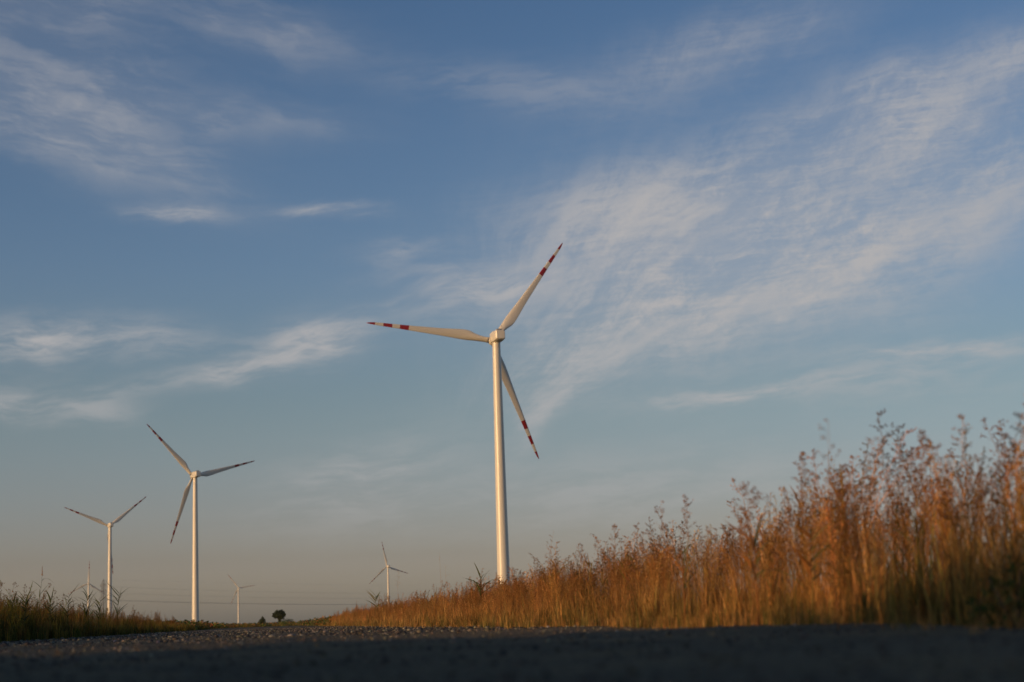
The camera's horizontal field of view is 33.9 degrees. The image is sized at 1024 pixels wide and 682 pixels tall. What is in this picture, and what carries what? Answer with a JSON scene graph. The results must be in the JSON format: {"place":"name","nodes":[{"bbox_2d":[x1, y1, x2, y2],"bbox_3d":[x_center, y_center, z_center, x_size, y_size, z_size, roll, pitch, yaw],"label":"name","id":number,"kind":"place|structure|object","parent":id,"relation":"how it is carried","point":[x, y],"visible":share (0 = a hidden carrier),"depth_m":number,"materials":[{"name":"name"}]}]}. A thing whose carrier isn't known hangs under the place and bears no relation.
{"place":"outdoors","nodes":[
{"label":"outdoors","id":0,"kind":"place"},
{"bbox_2d":[0,622,1023,681],"bbox_3d":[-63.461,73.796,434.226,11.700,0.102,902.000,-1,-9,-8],"label":"road","id":1,"kind":"structure","parent":0,"point":[785,664],"depth_m":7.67,"materials":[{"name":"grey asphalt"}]},
{"bbox_2d":[656,533,693,623],"bbox_3d":[1.973,2.815,19.805,0.605,1.155,0.271,3,-11,-29],"label":"reed","id":2,"kind":"object","parent":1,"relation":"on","point":[676,563],"visible":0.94,"depth_m":19.81,"materials":[{"name":"plant"}]},
{"bbox_2d":[710,514,806,624],"bbox_3d":[2.309,2.160,15.800,0.943,1.079,0.315,-2,-9,3],"label":"reed","id":3,"kind":"object","parent":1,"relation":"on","point":[753,540],"visible":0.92,"depth_m":15.86,"materials":[{"name":"plant"}]},
{"bbox_2d":[759,518,844,623],"bbox_3d":[2.554,2.016,14.655,0.796,0.932,0.494,-1,-9,-8],"label":"reed","id":4,"kind":"object","parent":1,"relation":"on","point":[805,562],"visible":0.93,"depth_m":14.60,"materials":[{"name":"plant"}]},
{"bbox_2d":[962,540,1023,629],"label":"bush","id":5,"kind":"object","parent":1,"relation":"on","point":[983,608],"visible":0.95,"depth_m":10.86,"materials":[{"name":"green plant"}]},
{"bbox_2d":[0,0,1023,623],"label":"sky","id":6,"kind":"structure","parent":0,"point":[773,220],"materials":[{"name":"blue"}]},
{"bbox_2d":[10,403,1023,658],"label":"dry grass","id":7,"kind":"structure","parent":0,"point":[962,563],"depth_m":17.43,"materials":[{"name":"brown plant"}]},
{"bbox_2d":[540,532,553,625],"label":"tall grass","id":8,"kind":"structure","parent":0,"point":[546,582],"depth_m":30.10,"materials":[{"name":"brown plant"}]},
{"bbox_2d":[592,536,607,611],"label":"tall grass","id":9,"kind":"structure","parent":0,"point":[596,562],"depth_m":27.24,"materials":[{"name":"brown plant"}]},
{"bbox_2d":[609,523,619,608],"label":"tall grass","id":10,"kind":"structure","parent":0,"point":[615,555],"depth_m":24.79,"materials":[{"name":"brown plant"}]},
{"bbox_2d":[658,501,676,624],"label":"tall grass","id":11,"kind":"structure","parent":0,"point":[664,560],"depth_m":17.26,"materials":[{"name":"brown plant"}]},
{"bbox_2d":[813,419,852,630],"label":"tall grass","id":12,"kind":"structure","parent":0,"point":[824,437],"depth_m":11.80,"materials":[{"name":"brown plant"}]},
{"bbox_2d":[863,437,892,629],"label":"tall grass","id":13,"kind":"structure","parent":0,"point":[877,556],"depth_m":11.64,"materials":[{"name":"brown plant"}]},
{"bbox_2d":[906,429,946,623],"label":"tall grass","id":14,"kind":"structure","parent":0,"point":[925,448],"depth_m":13.08,"materials":[{"name":"brown plant"}]},
{"bbox_2d":[998,414,1023,566],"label":"tall grass","id":15,"kind":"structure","parent":0,"point":[1021,437],"depth_m":11.84,"materials":[{"name":"brown plant"}]},
{"bbox_3d":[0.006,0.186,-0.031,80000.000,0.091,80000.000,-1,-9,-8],"label":"ground","id":16,"kind":"structure","parent":0,"visible":0},
{"bbox_2d":[9,590,36,640],"bbox_3d":[-13.130,7.349,45.052,0.793,1.362,0.465,6,-12,-39],"label":"reed","id":17,"kind":"object","parent":16,"relation":"on","point":[23,608],"visible":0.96,"depth_m":45.07,"materials":[{"name":"green plant"}]},
{"bbox_2d":[35,567,57,628],"bbox_3d":[-14.046,7.801,50.071,1.038,2.223,0.454,4,-11,-33],"label":"reed","id":18,"kind":"object","parent":16,"relation":"on","point":[42,591],"visible":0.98,"depth_m":50.02,"materials":[{"name":"green plant"}]},
{"bbox_2d":[38,588,62,627],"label":"reed","id":19,"kind":"object","parent":16,"relation":"on","point":[50,598],"visible":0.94,"depth_m":52.85,"materials":[{"name":"green plant"}]},
{"bbox_2d":[59,584,86,637],"bbox_3d":[-14.237,8.642,53.855,1.214,1.771,0.416,2,-10,-20],"label":"reed","id":20,"kind":"object","parent":16,"relation":"on","point":[67,615],"visible":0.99,"depth_m":53.88,"materials":[{"name":"green plant"}]},
{"bbox_2d":[75,587,100,629],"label":"reed","id":21,"kind":"object","parent":16,"relation":"on","point":[86,608],"visible":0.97,"depth_m":57.81,"materials":[{"name":"green plant"}]},
{"bbox_2d":[69,561,106,610],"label":"wind turbine","id":22,"kind":"object","parent":16,"relation":"on","point":[88,583],"visible":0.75,"depth_m":3515.03,"materials":[{"name":"paint"}]},
{"bbox_2d":[89,594,110,631],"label":"reed","id":23,"kind":"object","parent":16,"relation":"on","point":[99,608],"visible":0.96,"depth_m":61.68,"materials":[{"name":"green plant"}]},
{"bbox_2d":[100,579,107,614],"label":"pylon","id":24,"kind":"object","parent":16,"relation":"on","point":[103,591],"visible":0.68,"depth_m":1507.24,"materials":[{"name":"metal"}]},
{"bbox_2d":[109,600,381,604],"bbox_3d":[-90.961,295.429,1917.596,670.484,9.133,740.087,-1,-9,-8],"label":"power cable","id":25,"kind":"object","parent":24,"relation":"hanging from","point":[225,603],"visible":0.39,"depth_m":1640.85,"materials":[{"name":"metal"}]},
{"bbox_2d":[64,497,145,617],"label":"wind turbine","id":26,"kind":"object","parent":16,"relation":"on","point":[110,525],"visible":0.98,"depth_m":1597.86,"materials":[{"name":"paint"}]},
{"bbox_2d":[0,580,209,642],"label":"verge grass","id":27,"kind":"structure","parent":16,"relation":"on","point":[17,627],"depth_m":57.66,"materials":[{"name":"green plant"}]},
{"bbox_2d":[105,580,129,635],"bbox_3d":[-14.982,10.124,63.725,1.263,2.111,0.492,0,-10,-13],"label":"reed","id":28,"kind":"object","parent":16,"relation":"on","point":[115,603],"visible":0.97,"depth_m":63.75,"materials":[{"name":"green plant"}]},
{"bbox_2d":[147,424,253,621],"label":"wind turbine","id":29,"kind":"object","parent":16,"relation":"on","point":[194,475],"visible":0.93,"depth_m":1100.63,"materials":[{"name":"paint"}]},
{"bbox_2d":[228,575,253,622],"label":"wind turbine","id":30,"kind":"object","parent":16,"relation":"on","point":[238,595],"visible":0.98,"depth_m":4367.39,"materials":[{"name":"paint"}]},
{"bbox_2d":[151,614,350,629],"bbox_3d":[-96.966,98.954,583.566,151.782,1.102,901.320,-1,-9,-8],"label":"field scrub","id":31,"kind":"object","parent":16,"relation":"on","point":[224,625],"visible":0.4,"depth_m":234.75,"materials":[{"name":"green plant"}]},
{"bbox_2d":[258,616,265,622],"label":"pointed tree","id":32,"kind":"object","parent":16,"relation":"on","point":[263,620],"visible":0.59,"depth_m":956.01,"materials":[{"name":"green plant"}]},
{"bbox_2d":[272,609,285,621],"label":"round tree","id":33,"kind":"object","parent":16,"relation":"on","point":[279,615],"visible":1,"depth_m":879.28,"materials":[{"name":"green plant"}]},
{"bbox_2d":[366,592,383,610],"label":"reed","id":34,"kind":"object","parent":16,"relation":"on","point":[373,597],"visible":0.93,"depth_m":82.90,"materials":[{"name":"plant"}]},
{"bbox_2d":[370,544,405,605],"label":"wind turbine","id":35,"kind":"object","parent":16,"relation":"on","point":[382,570],"visible":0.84,"depth_m":3058.39,"materials":[{"name":"paint"}]},
{"bbox_2d":[367,243,562,583],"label":"wind turbine","id":36,"kind":"object","parent":16,"relation":"on","point":[494,340],"visible":0.98,"depth_m":599.45,"materials":[{"name":"paint"}]},
{"bbox_2d":[466,563,492,610],"bbox_3d":[-0.806,6.608,43.878,1.014,1.676,0.267,1,-10,-17],"label":"reed","id":37,"kind":"object","parent":16,"relation":"on","point":[479,590],"visible":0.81,"depth_m":43.88,"materials":[{"name":"plant"}]},
{"bbox_2d":[629,522,644,598],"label":"tall grass","id":38,"kind":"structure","parent":16,"relation":"on","point":[636,556],"depth_m":24.30,"materials":[{"name":"brown plant"}]},
{"bbox_2d":[678,494,695,627],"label":"tall grass","id":39,"kind":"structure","parent":16,"relation":"on","point":[687,505],"depth_m":19.55,"materials":[{"name":"brown plant"}]},
{"bbox_2d":[731,481,762,624],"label":"tall grass","id":40,"kind":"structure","parent":16,"relation":"on","point":[746,513],"depth_m":13.95,"materials":[{"name":"brown plant"}]},
{"bbox_2d":[784,451,815,616],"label":"tall grass","id":41,"kind":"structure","parent":16,"relation":"on","point":[800,455],"depth_m":15.00,"materials":[{"name":"brown plant"}]}
]}

